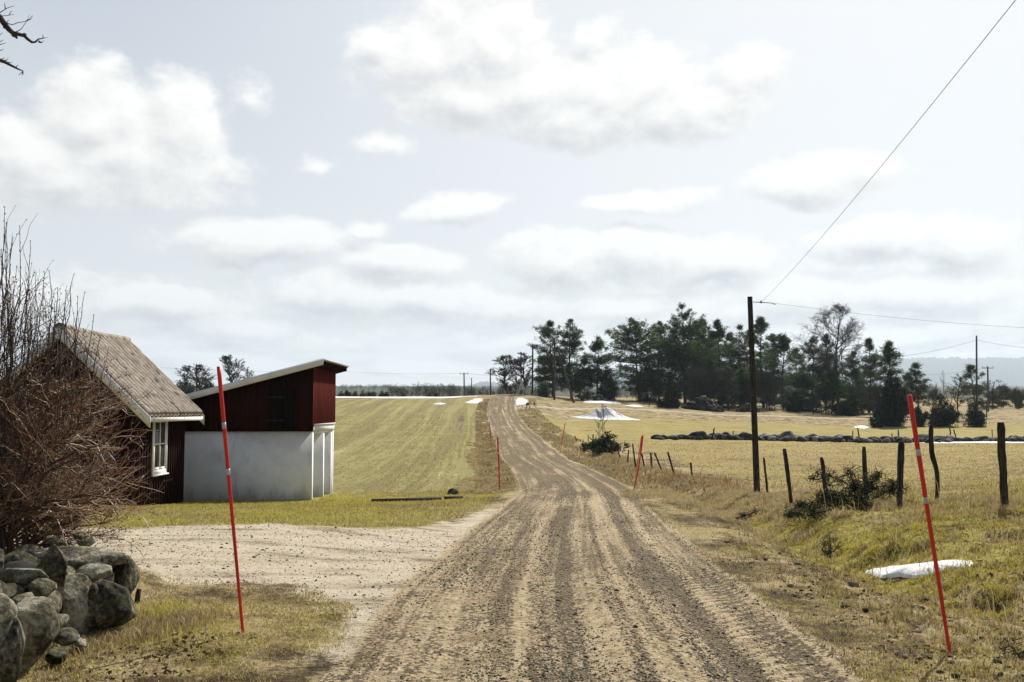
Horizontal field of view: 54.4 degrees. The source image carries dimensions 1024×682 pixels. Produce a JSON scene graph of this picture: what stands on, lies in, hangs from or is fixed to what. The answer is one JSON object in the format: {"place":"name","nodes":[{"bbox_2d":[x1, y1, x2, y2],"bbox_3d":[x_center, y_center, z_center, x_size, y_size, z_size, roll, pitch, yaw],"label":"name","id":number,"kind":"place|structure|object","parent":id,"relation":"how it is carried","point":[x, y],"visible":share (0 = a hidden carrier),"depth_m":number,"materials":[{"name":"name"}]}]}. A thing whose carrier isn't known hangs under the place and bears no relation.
{"place":"outdoors","nodes":[
{"label":"outdoors","id":0,"kind":"place"},
{"bbox_2d":[14,508,497,659],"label":"driveway","id":1,"kind":"structure","parent":0,"point":[347,578],"depth_m":11.92,"materials":[{"name":"gravel"}]},
{"bbox_2d":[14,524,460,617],"bbox_3d":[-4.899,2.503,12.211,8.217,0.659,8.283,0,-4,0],"label":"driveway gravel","id":2,"kind":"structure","parent":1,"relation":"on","point":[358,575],"depth_m":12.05,"materials":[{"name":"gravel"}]},
{"bbox_2d":[331,396,486,493],"bbox_3d":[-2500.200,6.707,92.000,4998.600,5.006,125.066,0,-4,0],"label":"crop field","id":3,"kind":"structure","parent":0,"point":[454,410],"depth_m":66.27,"materials":[{"name":"plant"}]},
{"bbox_2d":[336,396,468,397],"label":"snow patch","id":4,"kind":"object","parent":3,"relation":"on","point":[396,397],"visible":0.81,"depth_m":150.33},
{"bbox_2d":[333,415,486,494],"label":"crop sprouts","id":5,"kind":"object","parent":3,"relation":"on","point":[416,461],"visible":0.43,"depth_m":55.00,"materials":[{"name":"green plant"}]},
{"bbox_2d":[0,386,1023,681],"bbox_3d":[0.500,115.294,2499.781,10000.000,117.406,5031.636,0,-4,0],"label":"ground","id":6,"kind":"structure","parent":0,"point":[322,668],"depth_m":10.77,"materials":[{"name":"plant"}]},
{"bbox_2d":[0,4,47,74],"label":"overhanging tree","id":7,"kind":"object","parent":6,"relation":"on","point":[9,29],"visible":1,"depth_m":6.54,"materials":[{"name":"brown plant"}]},
{"bbox_2d":[0,532,139,681],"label":"stone wall","id":8,"kind":"structure","parent":6,"relation":"on","point":[60,592],"depth_m":7.14,"materials":[{"name":"stone"}]},
{"bbox_2d":[0,205,172,556],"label":"bare bush","id":9,"kind":"object","parent":6,"relation":"on","point":[53,511],"visible":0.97,"depth_m":8.64,"materials":[{"name":"plant"}]},
{"bbox_2d":[1,322,203,505],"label":"cottage","id":10,"kind":"structure","parent":6,"relation":"on","point":[172,401],"depth_m":22.52,"materials":[{"name":"tile"},{"name":"red painted wood"},{"name":"white paint"}]},
{"bbox_2d":[151,416,168,476],"bbox_3d":[-8.166,2.409,23.192,0.074,1.420,1.080,0,-4,-2],"label":"window","id":11,"kind":"structure","parent":10,"relation":"in","point":[159,438],"depth_m":23.15,"materials":[{"name":"white paint"}]},
{"bbox_2d":[20,598,270,674],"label":"wall foot grass","id":12,"kind":"structure","parent":6,"relation":"on","point":[142,625],"depth_m":7.53,"materials":[{"name":"plant"}]},
{"bbox_2d":[0,547,357,681],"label":"short grass","id":13,"kind":"structure","parent":6,"relation":"on","point":[169,597],"depth_m":7.52,"materials":[{"name":"plant"}]},
{"bbox_2d":[176,373,197,393],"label":"juniper","id":14,"kind":"object","parent":6,"relation":"on","point":[188,389],"visible":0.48,"depth_m":179.86,"materials":[{"name":"green plant"}]},
{"bbox_2d":[173,364,215,388],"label":"bare tree","id":15,"kind":"object","parent":6,"relation":"on","point":[196,371],"visible":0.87,"depth_m":189.38,"materials":[{"name":"grey plant"}]},
{"bbox_2d":[217,366,243,632],"bbox_3d":[-2.155,1.269,7.651,0.266,2.149,0.033,0,-4,0],"label":"snow stake","id":16,"kind":"object","parent":6,"relation":"on","point":[222,408],"visible":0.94,"depth_m":7.65,"materials":[{"name":"red plastic"}]},
{"bbox_2d":[219,354,244,382],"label":"bare tree","id":17,"kind":"object","parent":6,"relation":"on","point":[228,363],"visible":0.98,"depth_m":184.38,"materials":[{"name":"grey plant"}]},
{"bbox_2d":[12,490,508,527],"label":"lawn grass","id":18,"kind":"structure","parent":6,"relation":"on","point":[277,506],"depth_m":19.37,"materials":[{"name":"plant"}]},
{"bbox_2d":[183,358,349,500],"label":"shed","id":19,"kind":"structure","parent":6,"relation":"on","point":[280,423],"depth_m":26.86,"materials":[{"name":"white paint"}]},
{"bbox_2d":[371,497,440,501],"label":"timber beam","id":20,"kind":"structure","parent":6,"relation":"on","point":[412,499],"depth_m":26.11,"materials":[{"name":"brown wood"}]},
{"bbox_2d":[485,354,518,393],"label":"bare tree","id":21,"kind":"object","parent":6,"relation":"on","point":[503,358],"visible":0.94,"depth_m":169.73,"materials":[{"name":"grey plant"}]},
{"bbox_2d":[1,558,1022,681],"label":"dead leaves","id":22,"kind":"object","parent":6,"relation":"on","point":[185,649],"visible":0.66,"depth_m":6.91,"materials":[{"name":"brown plant"}]},
{"bbox_2d":[498,379,534,393],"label":"bare bush","id":23,"kind":"object","parent":6,"relation":"on","point":[515,384],"visible":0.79,"depth_m":171.41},
{"bbox_2d":[503,352,536,393],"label":"bare tree","id":24,"kind":"object","parent":6,"relation":"on","point":[527,378],"visible":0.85,"depth_m":168.34,"materials":[{"name":"grey plant"}]},
{"bbox_2d":[387,381,657,398],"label":"bare wood","id":25,"kind":"object","parent":6,"relation":"on","point":[452,391],"visible":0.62,"depth_m":310.39,"materials":[{"name":"plant"}]},
{"bbox_2d":[531,355,558,394],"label":"pine tree","id":26,"kind":"object","parent":6,"relation":"on","point":[537,378],"visible":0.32,"depth_m":165.17,"materials":[{"name":"green plant"}]},
{"bbox_2d":[526,320,576,396],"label":"pine tree","id":27,"kind":"object","parent":6,"relation":"on","point":[550,332],"visible":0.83,"depth_m":161.71,"materials":[{"name":"green plant"}]},
{"bbox_2d":[534,319,589,398],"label":"pine tree","id":28,"kind":"object","parent":6,"relation":"on","point":[572,343],"visible":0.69,"depth_m":163.31,"materials":[{"name":"green plant"}]},
{"bbox_2d":[553,338,574,402],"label":"telephone pole","id":29,"kind":"object","parent":6,"relation":"on","point":[571,395],"visible":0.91,"depth_m":147.68,"materials":[{"name":"brown wood"}]},
{"bbox_2d":[564,357,600,400],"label":"pine tree","id":30,"kind":"object","parent":6,"relation":"on","point":[585,374],"visible":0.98,"depth_m":159.55,"materials":[{"name":"green plant"}]},
{"bbox_2d":[576,335,615,394],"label":"pine tree","id":31,"kind":"object","parent":6,"relation":"on","point":[597,345],"visible":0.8,"depth_m":161.68,"materials":[{"name":"green plant"}]},
{"bbox_2d":[471,398,726,502],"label":"rough verge grass","id":32,"kind":"structure","parent":6,"relation":"on","point":[615,472],"depth_m":53.08,"materials":[{"name":"plant"}]},
{"bbox_2d":[579,430,630,453],"bbox_3d":[5.666,6.357,60.450,3.413,1.908,2.875,2,-5,-30],"label":"juniper","id":33,"kind":"object","parent":6,"relation":"on","point":[606,443],"visible":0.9,"depth_m":60.23,"materials":[{"name":"green plant"}]},
{"bbox_2d":[596,367,618,401],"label":"juniper","id":34,"kind":"object","parent":6,"relation":"on","point":[607,390],"visible":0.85,"depth_m":157.31,"materials":[{"name":"green plant"}]},
{"bbox_2d":[599,317,673,401],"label":"pine tree","id":35,"kind":"object","parent":6,"relation":"on","point":[635,329],"visible":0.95,"depth_m":166.91,"materials":[{"name":"green plant"}]},
{"bbox_2d":[625,366,664,401],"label":"spruce tree","id":36,"kind":"object","parent":6,"relation":"on","point":[650,388],"visible":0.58,"depth_m":169.02,"materials":[{"name":"green plant"}]},
{"bbox_2d":[627,320,681,397],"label":"pine tree","id":37,"kind":"object","parent":6,"relation":"on","point":[660,329],"visible":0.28,"depth_m":173.06,"materials":[{"name":"green plant"}]},
{"bbox_2d":[661,370,682,408],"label":"juniper","id":38,"kind":"object","parent":6,"relation":"on","point":[671,395],"visible":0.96,"depth_m":148.04,"materials":[{"name":"green plant"}]},
{"bbox_2d":[337,383,1022,395],"bbox_3d":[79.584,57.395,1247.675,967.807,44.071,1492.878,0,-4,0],"label":"treeline","id":39,"kind":"object","parent":6,"relation":"on","point":[406,387],"visible":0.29,"depth_m":1229.07,"materials":[{"name":"plant"}]},
{"bbox_2d":[646,301,723,403],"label":"pine tree","id":40,"kind":"object","parent":6,"relation":"on","point":[690,329],"visible":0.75,"depth_m":169.32,"materials":[{"name":"green plant"}]},
{"bbox_2d":[621,466,784,493],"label":"rusty grass","id":41,"kind":"structure","parent":6,"relation":"on","point":[682,475],"depth_m":37.08,"materials":[{"name":"plant"}]},
{"bbox_2d":[676,358,729,400],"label":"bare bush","id":42,"kind":"object","parent":6,"relation":"on","point":[697,383],"visible":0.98,"depth_m":158.53,"materials":[{"name":"plant"}]},
{"bbox_2d":[682,395,724,411],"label":"brush heap","id":43,"kind":"object","parent":6,"relation":"on","point":[703,403],"visible":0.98,"depth_m":148.56,"materials":[{"name":"plant"}]},
{"bbox_2d":[683,360,723,406],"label":"tree","id":44,"kind":"object","parent":6,"relation":"on","point":[709,364],"visible":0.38,"depth_m":167.46,"materials":[{"name":"green plant"}]},
{"bbox_2d":[679,318,730,399],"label":"pine tree","id":45,"kind":"object","parent":6,"relation":"on","point":[701,337],"visible":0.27,"depth_m":177.25,"materials":[{"name":"green plant"}]},
{"bbox_2d":[702,318,746,399],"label":"pine tree","id":46,"kind":"object","parent":6,"relation":"on","point":[719,331],"visible":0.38,"depth_m":171.88,"materials":[{"name":"green plant"}]},
{"bbox_2d":[718,369,737,410],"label":"bare tree","id":47,"kind":"object","parent":6,"relation":"on","point":[729,373],"visible":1,"depth_m":154.65,"materials":[{"name":"green plant"}]},
{"bbox_2d":[714,363,742,408],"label":"spruce tree","id":48,"kind":"object","parent":6,"relation":"on","point":[722,400],"visible":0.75,"depth_m":159.32,"materials":[{"name":"green plant"}]},
{"bbox_2d":[713,331,743,405],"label":"pine tree","id":49,"kind":"object","parent":6,"relation":"on","point":[727,338],"visible":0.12,"depth_m":186.03,"materials":[{"name":"green plant"}]},
{"bbox_2d":[446,440,1023,556],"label":"bleached straw","id":50,"kind":"object","parent":6,"relation":"on","point":[666,491],"visible":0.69,"depth_m":25.16,"materials":[{"name":"beige plant"}]},
{"bbox_2d":[720,324,759,406],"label":"pine tree","id":51,"kind":"object","parent":6,"relation":"on","point":[735,354],"visible":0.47,"depth_m":175.73,"materials":[{"name":"green plant"}]},
{"bbox_2d":[729,367,758,407],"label":"spruce tree","id":52,"kind":"object","parent":6,"relation":"on","point":[744,398],"visible":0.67,"depth_m":163.83,"materials":[{"name":"green plant"}]},
{"bbox_2d":[726,330,777,403],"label":"pine tree","id":53,"kind":"object","parent":6,"relation":"on","point":[746,337],"visible":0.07,"depth_m":189.48,"materials":[{"name":"green plant"}]},
{"bbox_2d":[747,296,775,492],"bbox_3d":[7.291,1.686,28.953,0.823,5.977,0.192,0,-4,0],"label":"utility pole","id":54,"kind":"object","parent":6,"relation":"on","point":[755,454],"visible":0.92,"depth_m":28.89,"materials":[{"name":"brown wood"}]},
{"bbox_2d":[780,0,1015,282],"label":"overhead wire","id":55,"kind":"object","parent":54,"relation":"attached to","point":[915,124],"visible":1,"depth_m":11.33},
{"bbox_2d":[739,315,785,407],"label":"pine tree","id":56,"kind":"object","parent":6,"relation":"on","point":[761,324],"visible":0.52,"depth_m":167.84,"materials":[{"name":"green plant"}]},
{"bbox_2d":[745,359,791,410],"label":"bare bush","id":57,"kind":"object","parent":6,"relation":"on","point":[766,382],"visible":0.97,"depth_m":157.32,"materials":[{"name":"plant"}]},
{"bbox_2d":[756,333,800,405],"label":"pine tree","id":58,"kind":"object","parent":6,"relation":"on","point":[770,346],"visible":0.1,"depth_m":193.55,"materials":[{"name":"green plant"}]},
{"bbox_2d":[756,332,803,408],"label":"pine tree","id":59,"kind":"object","parent":6,"relation":"on","point":[783,341],"visible":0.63,"depth_m":169.79,"materials":[{"name":"green plant"}]},
{"bbox_2d":[783,449,792,502],"bbox_3d":[6.333,3.199,22.835,0.238,1.469,0.103,0,-4,0],"label":"fence post","id":60,"kind":"object","parent":6,"relation":"on","point":[787,471],"visible":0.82,"depth_m":22.81,"materials":[{"name":"brown wood"}]},
{"bbox_2d":[782,392,803,411],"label":"juniper","id":61,"kind":"object","parent":6,"relation":"on","point":[795,405],"visible":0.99,"depth_m":153.19,"materials":[{"name":"green plant"}]},
{"bbox_2d":[776,346,816,408],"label":"pine tree","id":62,"kind":"object","parent":6,"relation":"on","point":[799,356],"visible":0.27,"depth_m":185.44,"materials":[{"name":"green plant"}]},
{"bbox_2d":[786,365,822,412],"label":"spruce tree","id":63,"kind":"object","parent":6,"relation":"on","point":[804,380],"visible":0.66,"depth_m":159.04,"materials":[{"name":"green plant"}]},
{"bbox_2d":[593,452,1023,528],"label":"dry grass","id":64,"kind":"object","parent":6,"relation":"on","point":[977,500],"visible":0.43,"depth_m":18.95,"materials":[{"name":"beige plant"}]},
{"bbox_2d":[593,450,1023,630],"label":"withered stalks","id":65,"kind":"object","parent":6,"relation":"on","point":[888,578],"visible":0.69,"depth_m":14.08,"materials":[{"name":"brown plant"}]},
{"bbox_2d":[794,335,840,408],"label":"pine tree","id":66,"kind":"object","parent":6,"relation":"on","point":[816,370],"visible":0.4,"depth_m":167.29,"materials":[{"name":"green plant"}]},
{"bbox_2d":[810,333,843,404],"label":"pine tree","id":67,"kind":"object","parent":6,"relation":"on","point":[824,340],"visible":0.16,"depth_m":175.91,"materials":[{"name":"green plant"}]},
{"bbox_2d":[804,370,854,413],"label":"tree","id":68,"kind":"object","parent":6,"relation":"on","point":[836,390],"visible":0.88,"depth_m":157.04,"materials":[{"name":"green plant"}]},
{"bbox_2d":[788,302,871,402],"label":"birch tree","id":69,"kind":"object","parent":6,"relation":"on","point":[835,366],"visible":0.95,"depth_m":162.89,"materials":[{"name":"grey plant"}]},
{"bbox_2d":[819,533,843,557],"bbox_3d":[4.245,2.710,13.153,0.373,0.389,0.331,0,-4,0],"label":"juniper sprig","id":70,"kind":"object","parent":6,"relation":"on","point":[828,552],"visible":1,"depth_m":13.17,"materials":[{"name":"green plant"}]},
{"bbox_2d":[777,463,910,525],"bbox_3d":[6.478,2.968,19.610,1.510,1.209,3.973,-3,-5,40],"label":"fallen juniper","id":71,"kind":"object","parent":6,"relation":"on","point":[853,488],"visible":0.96,"depth_m":19.36,"materials":[{"name":"green plant"}]},
{"bbox_2d":[829,394,863,415],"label":"juniper","id":72,"kind":"object","parent":6,"relation":"on","point":[845,409],"visible":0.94,"depth_m":151.98,"materials":[{"name":"green plant"}]},
{"bbox_2d":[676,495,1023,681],"bbox_3d":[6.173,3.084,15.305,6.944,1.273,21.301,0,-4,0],"label":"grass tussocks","id":73,"kind":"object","parent":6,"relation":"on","point":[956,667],"depth_m":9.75,"materials":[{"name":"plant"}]},
{"bbox_2d":[838,351,869,401],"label":"pine tree","id":74,"kind":"object","parent":6,"relation":"on","point":[850,367],"visible":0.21,"depth_m":189.84,"materials":[{"name":"green plant"}]},
{"bbox_2d":[839,366,875,414],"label":"spruce tree","id":75,"kind":"object","parent":6,"relation":"on","point":[853,373],"visible":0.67,"depth_m":159.30,"materials":[{"name":"green plant"}]},
{"bbox_2d":[693,488,1023,636],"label":"bank grass","id":76,"kind":"structure","parent":6,"relation":"on","point":[856,537],"depth_m":14.97,"materials":[{"name":"plant"}]},
{"bbox_2d":[710,536,1018,681],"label":"clods","id":77,"kind":"object","parent":6,"relation":"on","point":[878,620],"visible":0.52,"depth_m":8.44,"materials":[{"name":"soil"}]},
{"bbox_2d":[851,336,884,412],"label":"pine tree","id":78,"kind":"object","parent":6,"relation":"on","point":[868,371],"visible":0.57,"depth_m":167.75,"materials":[{"name":"green plant"}]},
{"bbox_2d":[853,379,882,413],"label":"bare bush","id":79,"kind":"object","parent":6,"relation":"on","point":[874,390],"visible":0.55,"depth_m":149.47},
{"bbox_2d":[715,526,1023,681],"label":"verge stones","id":80,"kind":"object","parent":6,"relation":"on","point":[866,610],"visible":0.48,"depth_m":8.32,"materials":[{"name":"stone"}]},
{"bbox_2d":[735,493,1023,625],"bbox_3d":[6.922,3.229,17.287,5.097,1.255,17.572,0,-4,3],"label":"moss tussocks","id":81,"kind":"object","parent":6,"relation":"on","point":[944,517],"visible":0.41,"depth_m":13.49,"materials":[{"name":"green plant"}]},
{"bbox_2d":[868,340,905,386],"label":"pine tree","id":82,"kind":"object","parent":6,"relation":"on","point":[888,349],"visible":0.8,"depth_m":137.94,"materials":[{"name":"green plant"}]},
{"bbox_2d":[762,526,1023,671],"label":"dead grass","id":83,"kind":"structure","parent":6,"relation":"on","point":[942,626],"depth_m":8.51,"materials":[{"name":"plant"}]},
{"bbox_2d":[896,441,904,507],"bbox_3d":[7.413,2.669,19.062,0.201,1.508,0.132,0,-4,0],"label":"fence post","id":84,"kind":"object","parent":6,"relation":"on","point":[900,460],"visible":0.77,"depth_m":19.03,"materials":[{"name":"brown wood"}]},
{"bbox_2d":[865,560,973,578],"bbox_3d":[4.964,2.857,12.475,0.453,0.392,1.899,2,-4,-26],"label":"snow patch","id":85,"kind":"object","parent":6,"relation":"on","point":[898,571],"visible":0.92,"depth_m":12.30,"materials":[{"name":"snow"}]},
{"bbox_2d":[905,360,943,408],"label":"pine tree","id":86,"kind":"object","parent":6,"relation":"on","point":[916,390],"visible":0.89,"depth_m":164.41,"materials":[{"name":"green plant"}]},
{"bbox_2d":[907,395,951,654],"bbox_3d":[2.985,1.357,7.114,0.282,1.946,0.035,0,-4,0],"label":"snow stake","id":87,"kind":"object","parent":6,"relation":"on","point":[921,469],"visible":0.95,"depth_m":7.11,"materials":[{"name":"red plastic"}]},
{"bbox_2d":[928,424,939,498],"bbox_3d":[8.443,2.560,19.870,0.237,1.790,0.106,0,-4,0],"label":"fence post","id":88,"kind":"object","parent":6,"relation":"on","point":[932,454],"visible":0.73,"depth_m":19.85,"materials":[{"name":"brown wood"}]},
{"bbox_2d":[922,384,947,409],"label":"bare bush","id":89,"kind":"object","parent":6,"relation":"on","point":[933,394],"visible":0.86,"depth_m":144.73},
{"bbox_2d":[944,374,976,418],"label":"bare tree","id":90,"kind":"object","parent":6,"relation":"on","point":[961,380],"visible":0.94,"depth_m":139.40,"materials":[{"name":"grey plant"}]},
{"bbox_2d":[947,364,993,411],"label":"pine tree","id":91,"kind":"object","parent":6,"relation":"on","point":[967,375],"visible":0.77,"depth_m":157.42,"materials":[{"name":"green plant"}]},
{"bbox_2d":[979,380,1008,409],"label":"bare tree","id":92,"kind":"object","parent":6,"relation":"on","point":[992,390],"visible":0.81,"depth_m":184.64,"materials":[{"name":"grey plant"}]},
{"bbox_2d":[997,422,1008,506],"bbox_3d":[7.921,2.077,16.097,0.146,1.534,0.130,0,-4,0],"label":"fence post","id":93,"kind":"object","parent":6,"relation":"on","point":[1002,461],"visible":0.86,"depth_m":16.06,"materials":[{"name":"brown wood"}]},
{"bbox_2d":[994,386,1013,407],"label":"pine tree","id":94,"kind":"object","parent":6,"relation":"on","point":[1003,404],"visible":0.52,"depth_m":199.01,"materials":[{"name":"green plant"}]},
{"bbox_2d":[988,633,1023,660],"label":"juniper sprig","id":95,"kind":"object","parent":6,"relation":"on","point":[1015,653],"visible":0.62,"depth_m":6.91,"materials":[{"name":"green plant"}]},
{"bbox_2d":[1003,382,1023,408],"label":"bare bush","id":96,"kind":"object","parent":6,"relation":"on","point":[1015,393],"visible":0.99,"depth_m":189.69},
{"bbox_2d":[0,0,1023,385],"label":"sky","id":97,"kind":"structure","parent":0,"point":[405,190],"materials":[{"name":"white"}]},
{"bbox_2d":[329,394,877,681],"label":"gravel road","id":98,"kind":"structure","parent":0,"point":[528,454],"depth_m":8.52,"materials":[{"name":"gravel"}]},
{"bbox_2d":[515,405,909,418],"bbox_3d":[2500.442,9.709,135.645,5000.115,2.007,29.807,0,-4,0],"label":"side road","id":99,"kind":"structure","parent":0,"point":[531,406],"depth_m":139.31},
{"bbox_2d":[469,356,1023,385],"bbox_3d":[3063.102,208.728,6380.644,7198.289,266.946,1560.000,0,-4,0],"label":"hill","id":100,"kind":"structure","parent":0,"point":[1009,371],"depth_m":6109.10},
{"bbox_2d":[541,416,1023,509],"bbox_3d":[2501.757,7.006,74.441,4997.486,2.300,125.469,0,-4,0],"label":"pasture","id":101,"kind":"structure","parent":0,"point":[636,430],"depth_m":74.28,"materials":[{"name":"plant"}]},
{"bbox_2d":[572,407,637,419],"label":"snow heap","id":102,"kind":"object","parent":101,"relation":"on","point":[611,414],"visible":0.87,"depth_m":118.89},
{"bbox_2d":[651,431,1023,442],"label":"field wall","id":103,"kind":"structure","parent":101,"relation":"on","point":[787,436],"depth_m":84.90,"materials":[{"name":"stone"}]},
{"bbox_2d":[868,406,887,427],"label":"juniper","id":104,"kind":"object","parent":101,"relation":"on","point":[878,420],"visible":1,"depth_m":124.33,"materials":[{"name":"green plant"}]},
{"bbox_2d":[871,365,908,426],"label":"juniper","id":105,"kind":"object","parent":101,"relation":"on","point":[892,403],"visible":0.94,"depth_m":126.07,"materials":[{"name":"green plant"}]},
{"bbox_2d":[907,404,929,426],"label":"juniper","id":106,"kind":"object","parent":101,"relation":"on","point":[921,421],"visible":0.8,"depth_m":125.23,"materials":[{"name":"green plant"}]},
{"bbox_2d":[920,393,961,426],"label":"juniper","id":107,"kind":"object","parent":101,"relation":"on","point":[943,416],"visible":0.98,"depth_m":123.78,"materials":[{"name":"green plant"}]},
{"bbox_2d":[959,403,986,426],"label":"juniper","id":108,"kind":"object","parent":101,"relation":"on","point":[975,417],"visible":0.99,"depth_m":123.07,"materials":[{"name":"green plant"}]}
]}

